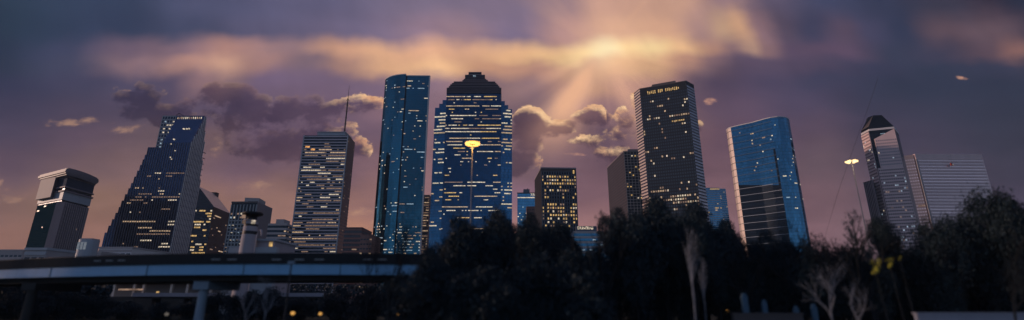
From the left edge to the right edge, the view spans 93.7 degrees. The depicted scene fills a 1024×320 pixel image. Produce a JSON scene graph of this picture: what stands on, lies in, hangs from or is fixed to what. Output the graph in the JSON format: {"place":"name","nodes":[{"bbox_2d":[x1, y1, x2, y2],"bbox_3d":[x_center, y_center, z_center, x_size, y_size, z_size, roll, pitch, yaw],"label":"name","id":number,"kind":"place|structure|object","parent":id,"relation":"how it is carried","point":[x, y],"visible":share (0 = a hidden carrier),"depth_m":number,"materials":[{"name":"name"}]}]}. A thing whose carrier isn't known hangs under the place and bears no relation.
{"place":"outdoors","nodes":[
{"label":"outdoors","id":0,"kind":"place"},
{"bbox_2d":[0,249,24,259],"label":"building","id":1,"kind":"structure","parent":0,"point":[8,254],"depth_m":295.60,"materials":[{"name":"concrete"}]},
{"bbox_2d":[26,168,98,250],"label":"office tower","id":2,"kind":"structure","parent":0,"point":[63,197],"depth_m":517.60,"materials":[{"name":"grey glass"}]},
{"bbox_2d":[75,238,99,256],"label":"building","id":3,"kind":"structure","parent":0,"point":[87,246],"depth_m":198.64,"materials":[{"name":"concrete"}]},
{"bbox_2d":[74,251,127,256],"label":"building","id":4,"kind":"structure","parent":0,"point":[100,253],"depth_m":229.10,"materials":[{"name":"concrete"}]},
{"bbox_2d":[98,247,170,254],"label":"building","id":5,"kind":"structure","parent":0,"point":[130,250],"depth_m":256.93,"materials":[{"name":"concrete"}]},
{"bbox_2d":[102,113,206,253],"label":"office tower","id":6,"kind":"structure","parent":0,"point":[156,209],"depth_m":612.10,"materials":[{"name":"blue glass"}]},
{"bbox_2d":[87,284,221,312],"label":"parking garage","id":7,"kind":"structure","parent":0,"point":[122,293],"depth_m":150.14,"materials":[{"name":"concrete"}]},
{"bbox_2d":[187,187,229,253],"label":"office block","id":8,"kind":"structure","parent":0,"point":[210,225],"depth_m":729.49,"materials":[{"name":"black glass"}]},
{"bbox_2d":[223,198,271,252],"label":"office block","id":9,"kind":"structure","parent":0,"point":[234,228],"depth_m":526.80,"materials":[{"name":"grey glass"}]},
{"bbox_2d":[266,219,292,241],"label":"office block","id":10,"kind":"structure","parent":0,"point":[280,229],"depth_m":430.05,"materials":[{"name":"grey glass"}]},
{"bbox_2d":[290,92,354,300],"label":"office tower","id":11,"kind":"structure","parent":0,"point":[320,213],"depth_m":613.97,"materials":[{"name":"grey glass"}]},
{"bbox_2d":[339,227,371,303],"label":"building","id":12,"kind":"structure","parent":0,"point":[351,241],"depth_m":417.46,"materials":[{"name":"concrete"}]},
{"bbox_2d":[343,231,368,294],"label":"windows","id":13,"kind":"structure","parent":12,"relation":"in","point":[345,231],"depth_m":417.13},
{"bbox_2d":[355,235,380,303],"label":"building","id":14,"kind":"structure","parent":0,"point":[364,240],"depth_m":396.92,"materials":[{"name":"concrete"}]},
{"bbox_2d":[373,74,430,291],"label":"office tower","id":15,"kind":"structure","parent":0,"point":[402,160],"depth_m":670.93,"materials":[{"name":"teal glass"}]},
{"bbox_2d":[374,88,426,252],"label":"windows","id":16,"kind":"structure","parent":15,"relation":"in","point":[413,88],"depth_m":663.49,"materials":[{"name":"blue"}]},
{"bbox_2d":[421,195,430,253],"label":"office block","id":17,"kind":"structure","parent":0,"point":[426,220],"depth_m":704.75,"materials":[{"name":"stone"}]},
{"bbox_2d":[0,307,868,319],"bbox_3d":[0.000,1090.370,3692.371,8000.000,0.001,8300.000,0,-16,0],"label":"ground","id":18,"kind":"structure","parent":0,"point":[175,317],"depth_m":101.65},
{"bbox_2d":[23,248,75,258],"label":"building","id":19,"kind":"structure","parent":18,"relation":"on","point":[30,253],"depth_m":177.77,"materials":[{"name":"concrete"}]},
{"bbox_2d":[137,300,183,319],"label":"shrub","id":20,"kind":"object","parent":18,"relation":"on","point":[158,312],"visible":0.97,"depth_m":94.31,"materials":[{"name":"green plant"}]},
{"bbox_2d":[174,299,205,318],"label":"shrub","id":21,"kind":"object","parent":18,"relation":"on","point":[187,309],"visible":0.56,"depth_m":97.30,"materials":[{"name":"green plant"}]},
{"bbox_2d":[191,291,243,319],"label":"shrub","id":22,"kind":"object","parent":18,"relation":"on","point":[210,306],"visible":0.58,"depth_m":93.96,"materials":[{"name":"green plant"}]},
{"bbox_2d":[0,253,439,319],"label":"overpass","id":23,"kind":"object","parent":18,"relation":"on","point":[203,273],"visible":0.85,"depth_m":59.89,"materials":[{"name":"concrete"}]},
{"bbox_2d":[132,293,329,315],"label":"ramp","id":24,"kind":"structure","parent":18,"relation":"on","point":[155,297],"depth_m":120.10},
{"bbox_2d":[218,288,261,319],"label":"shrub","id":25,"kind":"object","parent":18,"relation":"on","point":[232,304],"visible":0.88,"depth_m":91.17,"materials":[{"name":"green plant"}]},
{"bbox_2d":[231,211,262,316],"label":"beacon tower","id":26,"kind":"structure","parent":18,"relation":"on","point":[249,233],"depth_m":118.29,"materials":[{"name":"concrete"}]},
{"bbox_2d":[237,287,261,319],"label":"bare tree","id":27,"kind":"object","parent":18,"relation":"on","point":[248,305],"visible":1,"depth_m":48.10,"materials":[{"name":"brown plant"}]},
{"bbox_2d":[218,239,297,315],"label":"building","id":28,"kind":"structure","parent":18,"relation":"on","point":[271,246],"depth_m":120.77,"materials":[{"name":"concrete"}]},
{"bbox_2d":[243,286,283,319],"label":"shrub","id":29,"kind":"object","parent":18,"relation":"on","point":[272,292],"visible":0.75,"depth_m":92.71,"materials":[{"name":"green plant"}]},
{"bbox_2d":[256,271,281,319],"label":"bare tree","id":30,"kind":"object","parent":18,"relation":"on","point":[266,294],"visible":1,"depth_m":50.10,"materials":[{"name":"brown plant"}]},
{"bbox_2d":[259,294,295,319],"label":"shrub","id":31,"kind":"object","parent":18,"relation":"on","point":[280,310],"visible":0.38,"depth_m":94.05,"materials":[{"name":"green plant"}]},
{"bbox_2d":[283,261,294,319],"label":"street lamp","id":32,"kind":"object","parent":18,"relation":"on","point":[291,263],"visible":1,"depth_m":52.09,"materials":[{"name":"metal"}]},
{"bbox_2d":[282,295,322,319],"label":"shrub","id":33,"kind":"object","parent":18,"relation":"on","point":[298,305],"visible":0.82,"depth_m":90.24,"materials":[{"name":"green plant"}]},
{"bbox_2d":[310,287,352,319],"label":"shrub","id":34,"kind":"object","parent":18,"relation":"on","point":[327,305],"visible":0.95,"depth_m":86.49,"materials":[{"name":"green plant"}]},
{"bbox_2d":[341,285,380,319],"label":"shrub","id":35,"kind":"object","parent":18,"relation":"on","point":[372,313],"visible":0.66,"depth_m":82.94,"materials":[{"name":"green plant"}]},
{"bbox_2d":[358,223,390,319],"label":"tree","id":36,"kind":"object","parent":18,"relation":"on","point":[372,264],"visible":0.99,"depth_m":55.99,"materials":[{"name":"brown plant"}]},
{"bbox_2d":[387,203,424,319],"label":"bare tree","id":37,"kind":"object","parent":18,"relation":"on","point":[404,237],"visible":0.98,"depth_m":52.59,"materials":[{"name":"brown plant"}]},
{"bbox_2d":[378,259,463,319],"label":"shrub","id":38,"kind":"object","parent":18,"relation":"on","point":[404,293],"visible":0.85,"depth_m":48.76,"materials":[{"name":"green plant"}]},
{"bbox_2d":[402,241,449,313],"bbox_3d":[-9.630,13.578,51.158,5.920,9.873,4.670,0,-16,0],"label":"tree","id":39,"kind":"object","parent":18,"relation":"on","point":[429,257],"visible":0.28,"depth_m":51.01,"materials":[{"name":"green plant"}]},
{"bbox_2d":[0,262,875,318],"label":"woods","id":40,"kind":"object","parent":18,"relation":"on","point":[101,291],"visible":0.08,"depth_m":108.51,"materials":[{"name":"green plant"}]},
{"bbox_2d":[435,208,489,276],"bbox_3d":[-6.982,14.129,64.038,8.599,16.106,10.036,0,-16,0],"label":"tree","id":41,"kind":"object","parent":18,"relation":"on","point":[461,252],"visible":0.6,"depth_m":63.35,"materials":[{"name":"green plant"}]},
{"bbox_2d":[465,140,479,219],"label":"mast light","id":42,"kind":"object","parent":18,"relation":"on","point":[474,143],"visible":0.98,"depth_m":104.05,"materials":[{"name":"yellow"}]},
{"bbox_2d":[460,208,513,280],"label":"tree","id":43,"kind":"object","parent":18,"relation":"on","point":[498,255],"visible":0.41,"depth_m":65.93,"materials":[{"name":"green plant"}]},
{"bbox_2d":[479,201,517,248],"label":"tree","id":44,"kind":"object","parent":18,"relation":"on","point":[509,220],"visible":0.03,"depth_m":75.50,"materials":[{"name":"green plant"}]},
{"bbox_2d":[506,222,523,266],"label":"tree","id":45,"kind":"object","parent":18,"relation":"on","point":[514,239],"visible":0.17,"depth_m":65.30,"materials":[{"name":"green plant"}]},
{"bbox_2d":[502,210,552,270],"bbox_3d":[2.320,14.235,63.886,7.293,15.822,9.461,0,-16,0],"label":"tree","id":46,"kind":"object","parent":18,"relation":"on","point":[532,237],"visible":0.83,"depth_m":62.55,"materials":[{"name":"green plant"}]},
{"bbox_2d":[532,219,575,275],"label":"tree","id":47,"kind":"object","parent":18,"relation":"on","point":[553,234],"visible":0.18,"depth_m":69.16,"materials":[{"name":"green plant"}]},
{"bbox_2d":[560,220,583,258],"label":"tree","id":48,"kind":"object","parent":18,"relation":"on","point":[576,246],"visible":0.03,"depth_m":77.07,"materials":[{"name":"green plant"}]},
{"bbox_2d":[556,247,603,298],"bbox_3d":[8.057,15.601,57.886,6.322,10.092,6.642,-10,-19,31],"label":"tree","id":49,"kind":"object","parent":18,"relation":"on","point":[581,263],"visible":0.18,"depth_m":57.53,"materials":[{"name":"green plant"}]},
{"bbox_2d":[550,210,636,305],"bbox_3d":[9.670,12.938,57.651,10.621,14.793,5.571,-6,-17,18],"label":"tree","id":50,"kind":"object","parent":18,"relation":"on","point":[605,247],"visible":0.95,"depth_m":58.13,"materials":[{"name":"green plant"}]},
{"bbox_2d":[590,205,625,319],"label":"tree","id":51,"kind":"object","parent":18,"relation":"on","point":[619,210],"visible":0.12,"depth_m":70.16,"materials":[{"name":"green plant"}]},
{"bbox_2d":[602,209,669,319],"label":"tree","id":52,"kind":"object","parent":18,"relation":"on","point":[639,268],"visible":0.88,"depth_m":63.05,"materials":[{"name":"green plant"}]},
{"bbox_2d":[629,193,671,219],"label":"tree","id":53,"kind":"object","parent":18,"relation":"on","point":[648,206],"depth_m":76.67,"materials":[{"name":"green plant"}]},
{"bbox_2d":[636,192,695,319],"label":"tree","id":54,"kind":"object","parent":18,"relation":"on","point":[655,211],"visible":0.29,"depth_m":67.93,"materials":[{"name":"green plant"}]},
{"bbox_2d":[652,271,706,319],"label":"shrub","id":55,"kind":"object","parent":18,"relation":"on","point":[684,307],"visible":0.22,"depth_m":68.16,"materials":[{"name":"green plant"}]},
{"bbox_2d":[683,227,700,319],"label":"bare tree","id":56,"kind":"object","parent":18,"relation":"on","point":[690,272],"visible":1,"depth_m":46.83,"materials":[{"name":"brown plant"}]},
{"bbox_2d":[661,198,726,319],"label":"tree","id":57,"kind":"object","parent":18,"relation":"on","point":[705,248],"visible":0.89,"depth_m":63.47,"materials":[{"name":"green plant"}]},
{"bbox_2d":[681,290,714,319],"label":"shrub","id":58,"kind":"object","parent":18,"relation":"on","point":[707,305],"visible":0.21,"depth_m":70.29,"materials":[{"name":"green plant"}]},
{"bbox_2d":[688,201,714,319],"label":"tree","id":59,"kind":"object","parent":18,"relation":"on","point":[709,225],"visible":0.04,"depth_m":76.49,"materials":[{"name":"green plant"}]},
{"bbox_2d":[697,259,706,319],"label":"bare tree","id":60,"kind":"object","parent":18,"relation":"on","point":[703,289],"visible":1,"depth_m":48.36,"materials":[{"name":"brown plant"}]},
{"bbox_2d":[688,224,740,319],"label":"tree","id":61,"kind":"object","parent":18,"relation":"on","point":[719,295],"visible":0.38,"depth_m":64.68,"materials":[{"name":"green plant"}]},
{"bbox_2d":[717,218,749,272],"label":"tree","id":62,"kind":"object","parent":18,"relation":"on","point":[734,236],"visible":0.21,"depth_m":72.08,"materials":[{"name":"green plant"}]},
{"bbox_2d":[705,267,771,319],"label":"shrub","id":63,"kind":"object","parent":18,"relation":"on","point":[726,315],"visible":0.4,"depth_m":65.68,"materials":[{"name":"green plant"}]},
{"bbox_2d":[724,238,772,312],"bbox_3d":[29.831,16.067,63.389,8.618,12.018,4.731,-9,-19,29],"label":"tree","id":64,"kind":"object","parent":18,"relation":"on","point":[756,280],"visible":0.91,"depth_m":63.53,"materials":[{"name":"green plant"}]},
{"bbox_2d":[732,253,775,312],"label":"shrub","id":65,"kind":"object","parent":18,"relation":"on","point":[761,278],"visible":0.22,"depth_m":68.61,"materials":[{"name":"green plant"}]},
{"bbox_2d":[744,227,775,312],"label":"tree","id":66,"kind":"object","parent":18,"relation":"on","point":[756,249],"visible":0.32,"depth_m":70.08,"materials":[{"name":"green plant"}]},
{"bbox_2d":[730,313,803,319],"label":"wall","id":67,"kind":"structure","parent":18,"relation":"on","point":[767,316],"depth_m":51.84,"materials":[{"name":"stone"}]},
{"bbox_2d":[755,285,809,319],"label":"shrub","id":68,"kind":"object","parent":18,"relation":"on","point":[769,301],"visible":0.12,"depth_m":67.76,"materials":[{"name":"green plant"}]},
{"bbox_2d":[743,220,826,319],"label":"tree","id":69,"kind":"object","parent":18,"relation":"on","point":[786,243],"visible":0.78,"depth_m":64.33,"materials":[{"name":"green plant"}]},
{"bbox_2d":[762,238,809,313],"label":"tree","id":70,"kind":"object","parent":18,"relation":"on","point":[786,295],"visible":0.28,"depth_m":66.03,"materials":[{"name":"green plant"}]},
{"bbox_2d":[797,232,836,319],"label":"tree","id":71,"kind":"object","parent":18,"relation":"on","point":[811,252],"visible":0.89,"depth_m":60.48,"materials":[{"name":"green plant"}]},
{"bbox_2d":[781,238,853,319],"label":"tree","id":72,"kind":"object","parent":18,"relation":"on","point":[802,274],"visible":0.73,"depth_m":60.83,"materials":[{"name":"green plant"}]},
{"bbox_2d":[794,256,847,319],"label":"bare tree","id":73,"kind":"object","parent":18,"relation":"on","point":[822,304],"visible":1,"depth_m":45.84,"materials":[{"name":"brown plant"}]},
{"bbox_2d":[815,237,850,319],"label":"tree","id":74,"kind":"object","parent":18,"relation":"on","point":[836,258],"visible":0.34,"depth_m":63.87,"materials":[{"name":"green plant"}]},
{"bbox_2d":[818,286,869,319],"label":"shrub","id":75,"kind":"object","parent":18,"relation":"on","point":[867,316],"visible":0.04,"depth_m":66.39,"materials":[{"name":"green plant"}]},
{"bbox_2d":[820,242,869,319],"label":"tree","id":76,"kind":"object","parent":18,"relation":"on","point":[847,283],"visible":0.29,"depth_m":61.59,"materials":[{"name":"green plant"}]},
{"bbox_2d":[797,209,899,319],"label":"tree","id":77,"kind":"object","parent":18,"relation":"on","point":[868,298],"visible":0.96,"depth_m":58.29,"materials":[{"name":"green plant"}]},
{"bbox_2d":[839,279,874,319],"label":"bare tree","id":78,"kind":"object","parent":18,"relation":"on","point":[864,299],"visible":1,"depth_m":43.51,"materials":[{"name":"brown plant"}]},
{"bbox_2d":[845,159,871,256],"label":"mast light","id":79,"kind":"object","parent":18,"relation":"on","point":[848,161],"visible":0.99,"depth_m":117.91,"materials":[{"name":"black"}]},
{"bbox_2d":[834,242,900,319],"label":"tree","id":80,"kind":"object","parent":18,"relation":"on","point":[885,277],"visible":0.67,"depth_m":60.32,"materials":[{"name":"green plant"}]},
{"bbox_2d":[852,292,900,319],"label":"shrub","id":81,"kind":"object","parent":18,"relation":"on","point":[892,314],"visible":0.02,"depth_m":67.53,"materials":[{"name":"green plant"}]},
{"bbox_2d":[871,258,887,319],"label":"sapling","id":82,"kind":"object","parent":18,"relation":"on","point":[876,269],"visible":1,"depth_m":48.64,"materials":[{"name":"yellow plant"}]},
{"bbox_2d":[865,213,909,319],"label":"tree","id":83,"kind":"object","parent":18,"relation":"on","point":[880,230],"visible":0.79,"depth_m":68.86,"materials":[{"name":"green plant"}]},
{"bbox_2d":[886,257,904,319],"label":"sapling","id":84,"kind":"object","parent":18,"relation":"on","point":[890,263],"visible":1,"depth_m":49.32,"materials":[{"name":"yellow plant"}]},
{"bbox_2d":[882,243,955,319],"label":"tree","id":85,"kind":"object","parent":18,"relation":"on","point":[913,295],"visible":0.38,"depth_m":65.47,"materials":[{"name":"green plant"}]},
{"bbox_2d":[882,213,978,311],"bbox_3d":[55.377,14.109,62.921,7.566,15.511,9.405,8,-18,-25],"label":"tree","id":86,"kind":"object","parent":18,"relation":"on","point":[936,260],"visible":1,"depth_m":61.66,"materials":[{"name":"green plant"}]},
{"bbox_2d":[926,285,976,311],"bbox_3d":[59.479,19.686,66.971,7.173,8.300,7.605,3,-17,-11],"label":"shrub","id":87,"kind":"object","parent":18,"relation":"on","point":[966,290],"visible":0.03,"depth_m":64.94,"materials":[{"name":"green plant"}]},
{"bbox_2d":[911,312,1023,319],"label":"wall","id":88,"kind":"structure","parent":18,"relation":"on","point":[964,316],"depth_m":47.56,"materials":[{"name":"concrete"}]},
{"bbox_2d":[923,202,1012,311],"bbox_3d":[63.192,14.599,67.007,9.391,16.923,9.984,0,-16,0],"label":"tree","id":89,"kind":"object","parent":18,"relation":"on","point":[995,307],"visible":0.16,"depth_m":64.85,"materials":[{"name":"green plant"}]},
{"bbox_2d":[952,182,1023,311],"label":"tree","id":90,"kind":"object","parent":18,"relation":"on","point":[987,257],"visible":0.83,"depth_m":60.92,"materials":[{"name":"green plant"}]},
{"bbox_2d":[961,293,1023,311],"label":"shrub","id":91,"kind":"object","parent":18,"relation":"on","point":[971,307],"visible":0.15,"depth_m":67.35,"materials":[{"name":"green plant"}]},
{"bbox_2d":[977,190,1023,294],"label":"tree","id":92,"kind":"object","parent":18,"relation":"on","point":[1020,226],"visible":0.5,"depth_m":60.28,"materials":[{"name":"green plant"}]},
{"bbox_2d":[991,250,1023,319],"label":"bare tree","id":93,"kind":"object","parent":18,"relation":"on","point":[1021,282],"visible":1,"depth_m":44.56,"materials":[{"name":"brown plant"}]},
{"bbox_2d":[428,241,447,252],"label":"tree","id":94,"kind":"object","parent":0,"point":[437,247],"visible":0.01,"depth_m":69.59,"materials":[{"name":"green plant"}]},
{"bbox_2d":[428,72,511,251],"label":"office tower","id":95,"kind":"structure","parent":0,"point":[473,106],"depth_m":670.22,"materials":[{"name":"blue glass"}]},
{"bbox_2d":[431,96,511,229],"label":"windows","id":96,"kind":"structure","parent":95,"relation":"in","point":[464,96],"depth_m":667.39,"materials":[{"name":"blue"}]},
{"bbox_2d":[0,0,1023,260],"label":"sky","id":97,"kind":"structure","parent":0,"point":[87,86],"materials":[{"name":"purple"}]},
{"bbox_2d":[517,188,534,228],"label":"office block","id":98,"kind":"structure","parent":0,"point":[525,197],"depth_m":629.88,"materials":[{"name":"blue glass"}]},
{"bbox_2d":[526,206,534,224],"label":"building","id":99,"kind":"structure","parent":0,"point":[531,208],"depth_m":566.51,"materials":[{"name":"brown"}]},
{"bbox_2d":[534,167,577,236],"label":"office block","id":100,"kind":"structure","parent":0,"point":[555,194],"depth_m":479.87,"materials":[{"name":"stone"}]},
{"bbox_2d":[542,172,576,236],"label":"windows","id":101,"kind":"structure","parent":100,"relation":"in","point":[542,172],"depth_m":478.36,"materials":[{"name":"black glass"}]},
{"bbox_2d":[571,226,603,256],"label":"building","id":102,"kind":"structure","parent":0,"point":[583,233],"depth_m":328.78,"materials":[{"name":"blue"}]},
{"bbox_2d":[607,149,642,278],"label":"office tower","id":103,"kind":"structure","parent":0,"point":[624,181],"depth_m":938.25,"materials":[{"name":"grey glass"}]},
{"bbox_2d":[634,81,709,297],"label":"office tower","id":104,"kind":"structure","parent":0,"point":[670,154],"depth_m":818.24,"materials":[{"name":"glass"}]},
{"bbox_2d":[634,85,709,221],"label":"windows","id":105,"kind":"structure","parent":104,"relation":"in","point":[679,120],"depth_m":817.91,"materials":[{"name":"black glass"}]},
{"bbox_2d":[706,188,728,229],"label":"office block","id":106,"kind":"structure","parent":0,"point":[717,203],"depth_m":892.73,"materials":[{"name":"glass"}]},
{"bbox_2d":[717,216,737,232],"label":"tree","id":107,"kind":"object","parent":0,"point":[720,221],"visible":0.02,"depth_m":77.51,"materials":[{"name":"green plant"}]},
{"bbox_2d":[740,293,748,312],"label":"stone slab","id":108,"kind":"structure","parent":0,"point":[744,303],"depth_m":53.53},
{"bbox_2d":[761,300,767,312],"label":"stone slab","id":109,"kind":"structure","parent":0,"point":[764,306],"depth_m":53.45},
{"bbox_2d":[726,116,810,270],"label":"office tower","id":110,"kind":"structure","parent":0,"point":[766,182],"depth_m":541.61,"materials":[{"name":"blue glass"}]},
{"bbox_2d":[810,304,818,319],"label":"stone slab","id":111,"kind":"structure","parent":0,"point":[814,311],"depth_m":53.27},
{"bbox_2d":[861,115,923,254],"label":"office tower","id":112,"kind":"structure","parent":0,"point":[888,191],"depth_m":575.52,"materials":[{"name":"black glass"}]},
{"bbox_2d":[862,135,916,249],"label":"windows","id":113,"kind":"structure","parent":112,"relation":"in","point":[867,135],"depth_m":572.11,"materials":[{"name":"black glass"}]},
{"bbox_2d":[904,154,992,240],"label":"office tower","id":114,"kind":"structure","parent":0,"point":[938,183],"depth_m":659.35,"materials":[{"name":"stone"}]},
{"bbox_2d":[905,159,991,225],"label":"windows","id":115,"kind":"structure","parent":114,"relation":"in","point":[910,159],"depth_m":657.21,"materials":[{"name":"grey glass"}]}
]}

